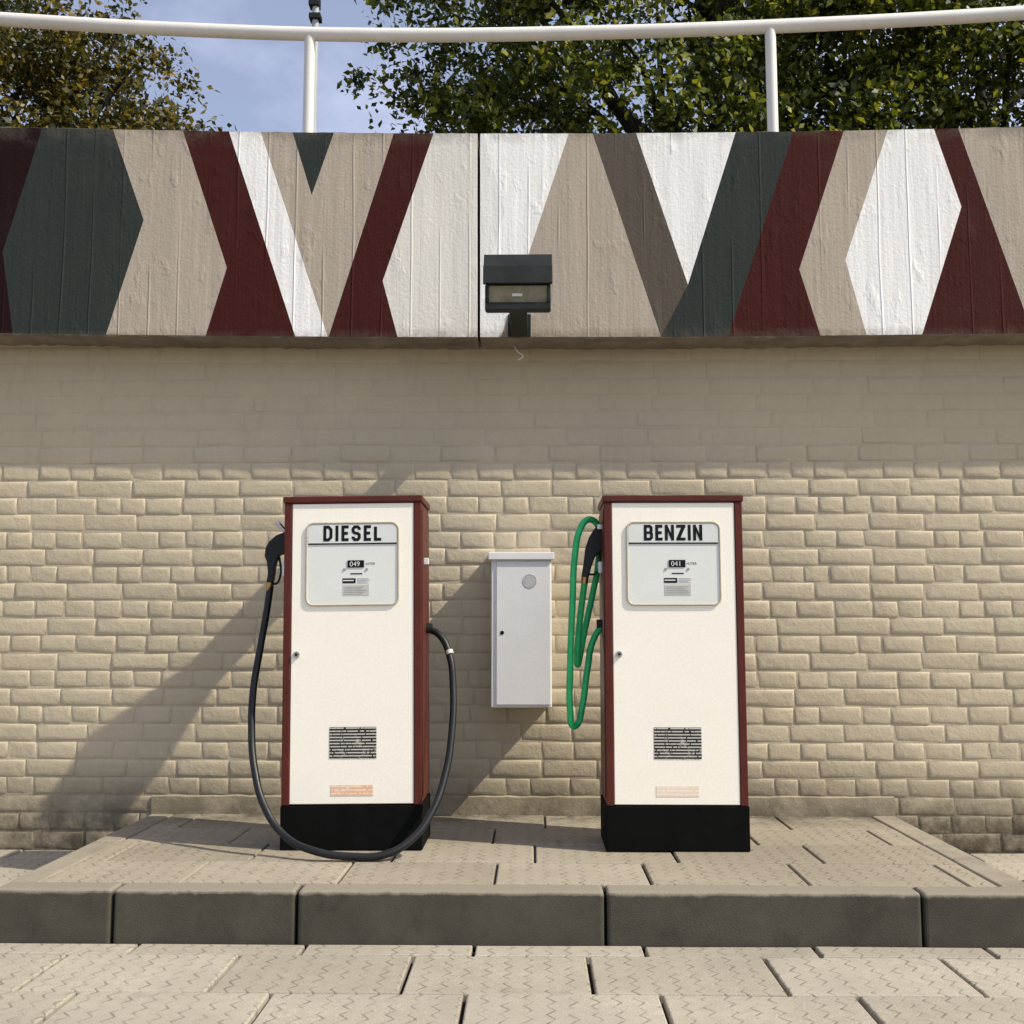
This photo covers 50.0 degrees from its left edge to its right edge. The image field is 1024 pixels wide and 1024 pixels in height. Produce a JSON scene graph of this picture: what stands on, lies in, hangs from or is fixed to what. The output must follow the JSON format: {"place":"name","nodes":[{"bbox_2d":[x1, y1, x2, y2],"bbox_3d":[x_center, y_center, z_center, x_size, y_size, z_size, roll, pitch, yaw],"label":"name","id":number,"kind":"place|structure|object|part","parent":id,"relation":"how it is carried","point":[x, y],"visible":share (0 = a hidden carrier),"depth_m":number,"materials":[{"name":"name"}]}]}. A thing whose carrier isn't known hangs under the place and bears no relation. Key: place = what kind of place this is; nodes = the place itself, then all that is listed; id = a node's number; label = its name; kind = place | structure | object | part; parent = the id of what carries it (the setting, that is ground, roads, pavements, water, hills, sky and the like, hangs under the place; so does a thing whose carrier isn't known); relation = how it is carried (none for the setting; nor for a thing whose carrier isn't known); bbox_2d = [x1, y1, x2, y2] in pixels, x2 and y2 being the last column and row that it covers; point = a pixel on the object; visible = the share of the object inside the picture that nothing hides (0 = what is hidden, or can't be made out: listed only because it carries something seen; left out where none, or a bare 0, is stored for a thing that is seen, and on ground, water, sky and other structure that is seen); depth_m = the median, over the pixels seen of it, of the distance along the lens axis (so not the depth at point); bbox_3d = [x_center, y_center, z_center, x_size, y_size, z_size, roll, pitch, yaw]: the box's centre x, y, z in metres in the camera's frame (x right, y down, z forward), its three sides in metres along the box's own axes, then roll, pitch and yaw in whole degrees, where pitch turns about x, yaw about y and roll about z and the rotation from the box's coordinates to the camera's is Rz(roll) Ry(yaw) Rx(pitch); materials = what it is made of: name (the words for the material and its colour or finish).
{"place":"outdoors","nodes":[
{"label":"outdoors","id":0,"kind":"place"},
{"bbox_2d":[0,850,1023,1023],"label":"pavement","id":1,"kind":"structure","parent":0,"point":[42,983],"depth_m":3.42,"materials":[{"name":"beige concrete"}]},
{"bbox_2d":[0,0,1023,133],"label":"sky","id":2,"kind":"structure","parent":0,"point":[260,83],"materials":[{"name":"blue"}]},
{"bbox_2d":[296,944,814,1023],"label":"ground","id":3,"kind":"structure","parent":0,"point":[589,975],"depth_m":3.50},
{"bbox_2d":[0,339,1023,853],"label":"brick wall","id":4,"kind":"structure","parent":3,"relation":"on","point":[144,491],"depth_m":5.65,"materials":[{"name":"beige brick"}]},
{"bbox_2d":[0,127,479,349],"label":"mural panel","id":5,"kind":"object","parent":4,"relation":"attached to","point":[197,239],"visible":1,"depth_m":5.63,"materials":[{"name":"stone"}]},
{"bbox_2d":[0,5,1023,132],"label":"railing","id":6,"kind":"object","parent":4,"relation":"on","point":[770,29],"visible":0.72,"depth_m":6.15,"materials":[{"name":"white metal"}]},
{"bbox_2d":[488,552,553,707],"bbox_3d":[0.048,0.581,5.478,0.324,0.768,0.258,0,-6,1],"label":"meter cabinet","id":7,"kind":"object","parent":4,"relation":"attached to","point":[521,641],"visible":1,"depth_m":5.36,"materials":[{"name":"grey metal"}]},
{"bbox_3d":[0.056,0.589,5.362,0.264,0.697,0.008,0,-6,1],"label":"door","id":8,"kind":"part","parent":7,"relation":"part of","materials":[{"name":"grey paint"}]},
{"bbox_2d":[480,126,1023,349],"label":"mural panel","id":9,"kind":"object","parent":4,"relation":"attached to","point":[846,239],"visible":1,"depth_m":5.58,"materials":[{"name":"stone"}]},
{"bbox_2d":[483,254,552,359],"bbox_3d":[0.033,-0.984,5.335,0.313,0.334,0.816,0,-6,1],"label":"floodlight","id":10,"kind":"object","parent":9,"relation":"attached to","point":[518,287],"visible":0.93,"depth_m":4.97,"materials":[{"name":"paint"}]},
{"bbox_2d":[0,882,1023,950],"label":"kerb","id":11,"kind":"structure","parent":3,"relation":"on","point":[642,916],"depth_m":3.86,"materials":[{"name":"concrete"}]},
{"bbox_2d":[43,814,996,947],"bbox_3d":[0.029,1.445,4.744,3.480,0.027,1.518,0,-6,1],"label":"platform paving","id":12,"kind":"structure","parent":3,"relation":"on","point":[464,850],"depth_m":4.41,"materials":[{"name":"beige concrete"}]},
{"bbox_2d":[248,495,456,860],"bbox_3d":[-0.689,0.681,4.733,0.900,1.494,0.582,-1,-6,1],"label":"fuel pump","id":13,"kind":"object","parent":12,"relation":"on","point":[358,627],"visible":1,"depth_m":4.67,"materials":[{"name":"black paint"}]},
{"bbox_2d":[289,503,413,803],"bbox_3d":[-0.682,0.595,4.681,0.525,1.272,0.032,-1,-6,1],"label":"door","id":14,"kind":"structure","parent":13,"relation":"in","point":[352,697],"depth_m":4.66,"materials":[{"name":"beige metal"}]},
{"bbox_2d":[305,521,398,605],"bbox_3d":[-0.686,0.222,4.718,0.404,0.361,0.011,-1,-6,1],"label":"display window","id":15,"kind":"structure","parent":13,"relation":"in","point":[348,563],"depth_m":4.72,"materials":[{"name":"white"}]},
{"bbox_2d":[11,814,1023,886],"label":"side kerb","id":16,"kind":"structure","parent":12,"relation":"on","point":[988,872],"depth_m":4.55,"materials":[{"name":"concrete"}]},
{"bbox_2d":[566,495,750,851],"bbox_3d":[0.616,0.689,4.815,0.761,1.494,0.368,0,-6,1],"label":"fuel pump","id":17,"kind":"object","parent":12,"relation":"on","point":[667,574],"visible":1,"depth_m":4.65,"materials":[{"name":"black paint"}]},
{"bbox_2d":[626,521,721,605],"bbox_3d":[0.691,0.220,4.692,0.404,0.361,0.011,0,-6,1],"label":"display window","id":18,"kind":"structure","parent":17,"relation":"in","point":[669,563],"depth_m":4.69,"materials":[{"name":"white"}]},
{"bbox_2d":[611,503,739,804],"bbox_3d":[0.692,0.592,4.655,0.525,1.272,0.032,0,-6,1],"label":"door","id":19,"kind":"structure","parent":17,"relation":"in","point":[675,678],"depth_m":4.64,"materials":[{"name":"beige metal"}]},
{"label":"terrace","id":20,"kind":"structure","parent":0,"visible":0},
{"bbox_2d":[0,0,236,130],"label":"tree","id":21,"kind":"object","parent":20,"relation":"on","point":[62,99],"visible":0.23,"depth_m":12.01,"materials":[{"name":"green plant"}]},
{"bbox_2d":[308,0,321,132],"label":"mast","id":22,"kind":"object","parent":20,"relation":"on","point":[315,17],"visible":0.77,"depth_m":9.52,"materials":[{"name":"white metal"}]},
{"bbox_2d":[337,0,1023,150],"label":"tree","id":23,"kind":"object","parent":20,"relation":"on","point":[494,90],"visible":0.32,"depth_m":10.80,"materials":[{"name":"green plant"}]},
{"bbox_2d":[639,0,1023,131],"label":"tree","id":24,"kind":"object","parent":20,"relation":"on","point":[1012,95],"visible":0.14,"depth_m":11.25,"materials":[{"name":"green plant"}]}
]}

